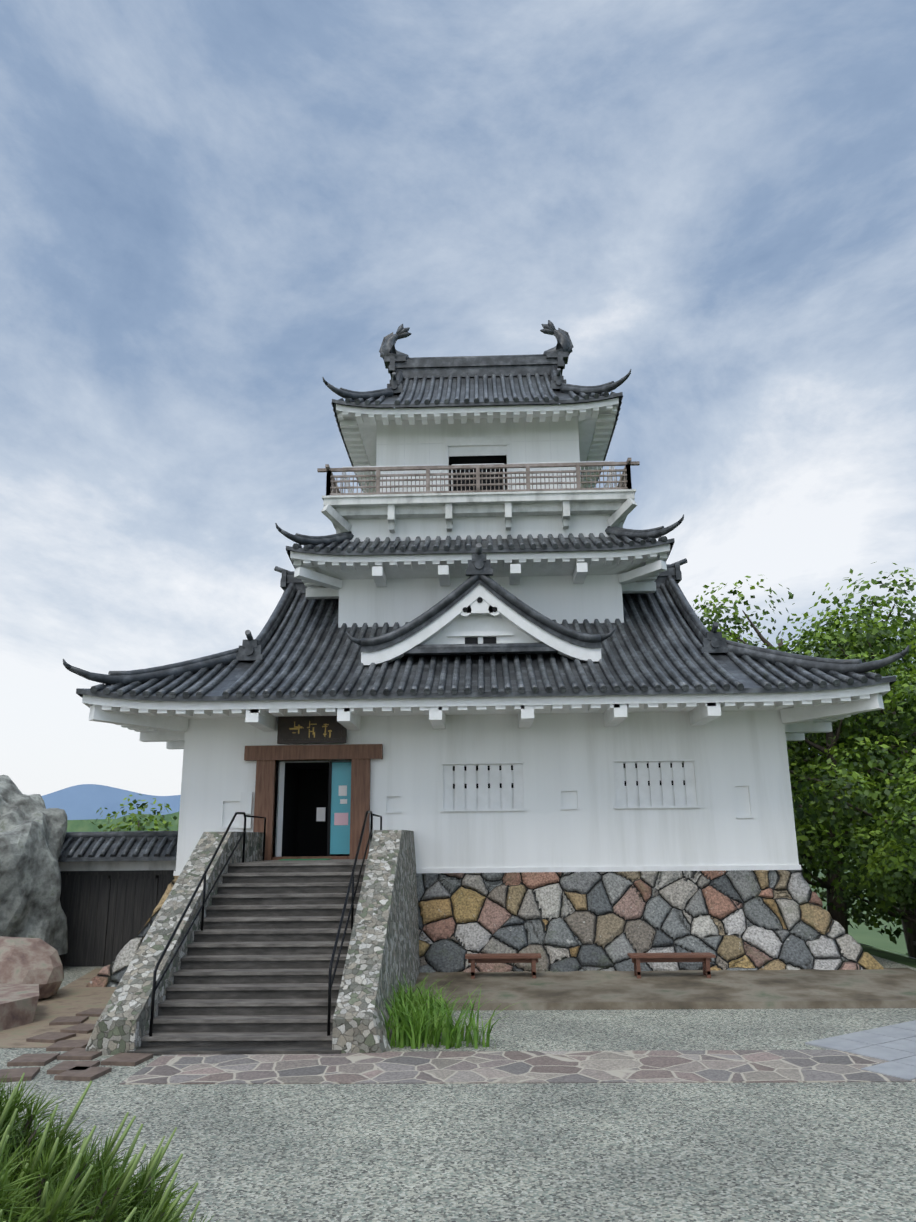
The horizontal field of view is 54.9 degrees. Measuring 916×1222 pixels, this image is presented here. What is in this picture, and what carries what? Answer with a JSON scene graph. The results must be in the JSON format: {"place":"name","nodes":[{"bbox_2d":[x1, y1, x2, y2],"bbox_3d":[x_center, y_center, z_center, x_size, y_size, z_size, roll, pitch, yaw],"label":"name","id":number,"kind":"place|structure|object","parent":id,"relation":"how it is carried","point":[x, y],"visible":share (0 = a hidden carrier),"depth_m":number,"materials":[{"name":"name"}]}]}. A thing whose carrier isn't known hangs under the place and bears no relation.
{"place":"outdoors","nodes":[
{"label":"outdoors","id":0,"kind":"place"},
{"bbox_2d":[0,968,115,1047],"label":"dirt ground","id":1,"kind":"structure","parent":0,"point":[73,998],"depth_m":14.67,"materials":[{"name":"brown soil"}]},
{"bbox_2d":[41,784,180,819],"bbox_3d":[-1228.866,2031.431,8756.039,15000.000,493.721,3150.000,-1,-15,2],"label":"mountain","id":2,"kind":"structure","parent":0,"point":[82,802],"depth_m":7413.26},
{"bbox_2d":[66,811,179,831],"bbox_3d":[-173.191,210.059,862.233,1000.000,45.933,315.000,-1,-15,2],"label":"hill","id":3,"kind":"structure","parent":0,"point":[76,826],"depth_m":724.86,"materials":[{"name":"green plant"}]},
{"bbox_2d":[0,955,915,1221],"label":"gravel","id":4,"kind":"structure","parent":0,"point":[677,1152],"depth_m":8.21,"materials":[{"name":"grey gravel"}]},
{"bbox_2d":[0,984,38,1030],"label":"stone ledge","id":5,"kind":"object","parent":4,"relation":"on","point":[18,1004],"visible":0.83,"depth_m":13.55,"materials":[{"name":"stone"}]},
{"bbox_2d":[0,936,63,998],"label":"rock","id":6,"kind":"object","parent":4,"relation":"on","point":[23,960],"visible":0.73,"depth_m":15.66,"materials":[{"name":"pink stone"}]},
{"bbox_2d":[0,775,67,954],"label":"rock","id":7,"kind":"object","parent":4,"relation":"on","point":[33,829],"visible":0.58,"depth_m":18.86,"materials":[{"name":"grey stone"}]},
{"bbox_2d":[0,1008,152,1082],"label":"stepping stones","id":8,"kind":"object","parent":4,"relation":"on","point":[77,1070],"visible":0.85,"depth_m":11.24,"materials":[{"name":"brown stone"}]},
{"bbox_2d":[0,1071,219,1221],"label":"grass","id":9,"kind":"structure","parent":4,"relation":"on","point":[46,1175],"depth_m":2.71,"materials":[{"name":"green plant"}]},
{"bbox_2d":[58,831,177,966],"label":"roofed wall","id":10,"kind":"structure","parent":4,"relation":"on","point":[114,884],"depth_m":20.16,"materials":[{"name":"black wood"}]},
{"bbox_2d":[86,811,419,1055],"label":"stairs","id":11,"kind":"structure","parent":4,"relation":"on","point":[245,947],"depth_m":13.30,"materials":[{"name":"stone"}]},
{"bbox_2d":[375,972,530,1048],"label":"plants","id":12,"kind":"object","parent":4,"relation":"on","point":[417,1022],"visible":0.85,"depth_m":12.01,"materials":[{"name":"green plant"}]},
{"bbox_2d":[86,870,883,986],"bbox_3d":[0.712,7.671,22.973,15.400,2.000,12.400,-1,-15,2],"label":"stone base","id":13,"kind":"object","parent":4,"relation":"on","point":[730,920],"visible":0.54,"depth_m":17.63,"materials":[{"name":"grey stone"}]},
{"bbox_2d":[173,416,800,875],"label":"castle walls","id":14,"kind":"structure","parent":13,"relation":"on","point":[583,792],"depth_m":18.95,"materials":[{"name":"paint"}]},
{"bbox_2d":[239,716,382,859],"bbox_3d":[-3.121,3.820,19.113,3.020,3.000,1.470,-1,-15,2],"label":"entrance","id":15,"kind":"object","parent":14,"relation":"attached to","point":[349,796],"visible":0.94,"depth_m":18.96,"materials":[{"name":"brown wood"}]},
{"bbox_2d":[322,347,630,490],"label":"roof","id":16,"kind":"structure","parent":14,"relation":"on","point":[475,381],"depth_m":26.29,"materials":[{"name":"tile"}]},
{"bbox_2d":[379,320,572,368],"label":"roof ornaments","id":17,"kind":"object","parent":16,"relation":"on","point":[563,339],"visible":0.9,"depth_m":27.88,"materials":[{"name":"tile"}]},
{"bbox_2d":[336,397,618,492],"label":"roof underside","id":18,"kind":"structure","parent":16,"relation":"attached to","point":[596,422],"depth_m":24.50,"materials":[{"name":"white paint"}]},
{"bbox_2d":[317,458,639,533],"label":"balcony","id":19,"kind":"structure","parent":14,"relation":"attached to","point":[618,504],"depth_m":23.32,"materials":[{"name":"paint"}]},
{"bbox_2d":[275,514,683,567],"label":"roof","id":20,"kind":"structure","parent":14,"relation":"on","point":[618,538],"depth_m":22.33,"materials":[{"name":"tile"}]},
{"bbox_2d":[290,543,669,598],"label":"roof underside","id":21,"kind":"structure","parent":20,"relation":"attached to","point":[638,570],"depth_m":22.27,"materials":[{"name":"white paint"}]},
{"bbox_2d":[63,558,908,700],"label":"roof","id":22,"kind":"structure","parent":14,"relation":"on","point":[662,639],"depth_m":19.26,"materials":[{"name":"tile"}]},
{"bbox_2d":[345,543,616,665],"bbox_3d":[0.533,0.138,21.222,6.147,2.718,3.046,-1,-15,2],"label":"dormer","id":23,"kind":"object","parent":22,"relation":"on","point":[479,611],"visible":0.98,"depth_m":20.03,"materials":[{"name":"paint"}]},
{"bbox_2d":[82,682,889,748],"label":"roof underside","id":24,"kind":"structure","parent":22,"relation":"attached to","point":[802,713],"depth_m":17.83,"materials":[{"name":"white paint"}]},
{"bbox_2d":[120,1050,915,1084],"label":"paving strip","id":25,"kind":"object","parent":4,"relation":"on","point":[638,1066],"visible":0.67,"depth_m":10.62,"materials":[{"name":"grey stone"}]},
{"bbox_2d":[412,968,915,1010],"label":"dirt ground","id":26,"kind":"structure","parent":4,"relation":"on","point":[740,989],"depth_m":15.18,"materials":[{"name":"brown soil"}]},
{"bbox_2d":[465,952,715,978],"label":"benches","id":27,"kind":"object","parent":26,"relation":"on","point":[637,959],"visible":0.88,"depth_m":16.32,"materials":[{"name":"brown wood"}]},
{"bbox_2d":[0,0,915,795],"label":"sky","id":28,"kind":"structure","parent":0,"point":[212,212],"materials":[{"name":"blue"}]},
{"bbox_2d":[74,819,873,822],"bbox_3d":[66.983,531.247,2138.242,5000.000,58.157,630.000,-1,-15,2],"label":"hill","id":29,"kind":"structure","parent":0,"point":[97,820],"depth_m":1889.94,"materials":[{"name":"green plant"}]},
{"bbox_2d":[801,851,908,957],"bbox_3d":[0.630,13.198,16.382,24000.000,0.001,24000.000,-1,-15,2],"label":"ground","id":30,"kind":"structure","parent":0,"point":[862,933],"depth_m":79.39,"materials":[{"name":"green plant"}]},
{"bbox_2d":[90,562,915,959],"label":"trees","id":31,"kind":"object","parent":30,"relation":"on","point":[852,790],"visible":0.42,"depth_m":25.85,"materials":[{"name":"green plant"}]},
{"bbox_2d":[805,1020,915,1079],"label":"tile path","id":32,"kind":"structure","parent":0,"point":[895,1045],"depth_m":11.48,"materials":[{"name":"grey tile"}]},
{"bbox_2d":[859,943,915,958],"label":"path","id":33,"kind":"structure","parent":0,"point":[887,950],"depth_m":26.21,"materials":[{"name":"tile"}]},
{"bbox_2d":[860,944,915,967],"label":"slopes","id":34,"kind":"structure","parent":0,"point":[904,960],"depth_m":20.91,"materials":[{"name":"green plant"}]}
]}

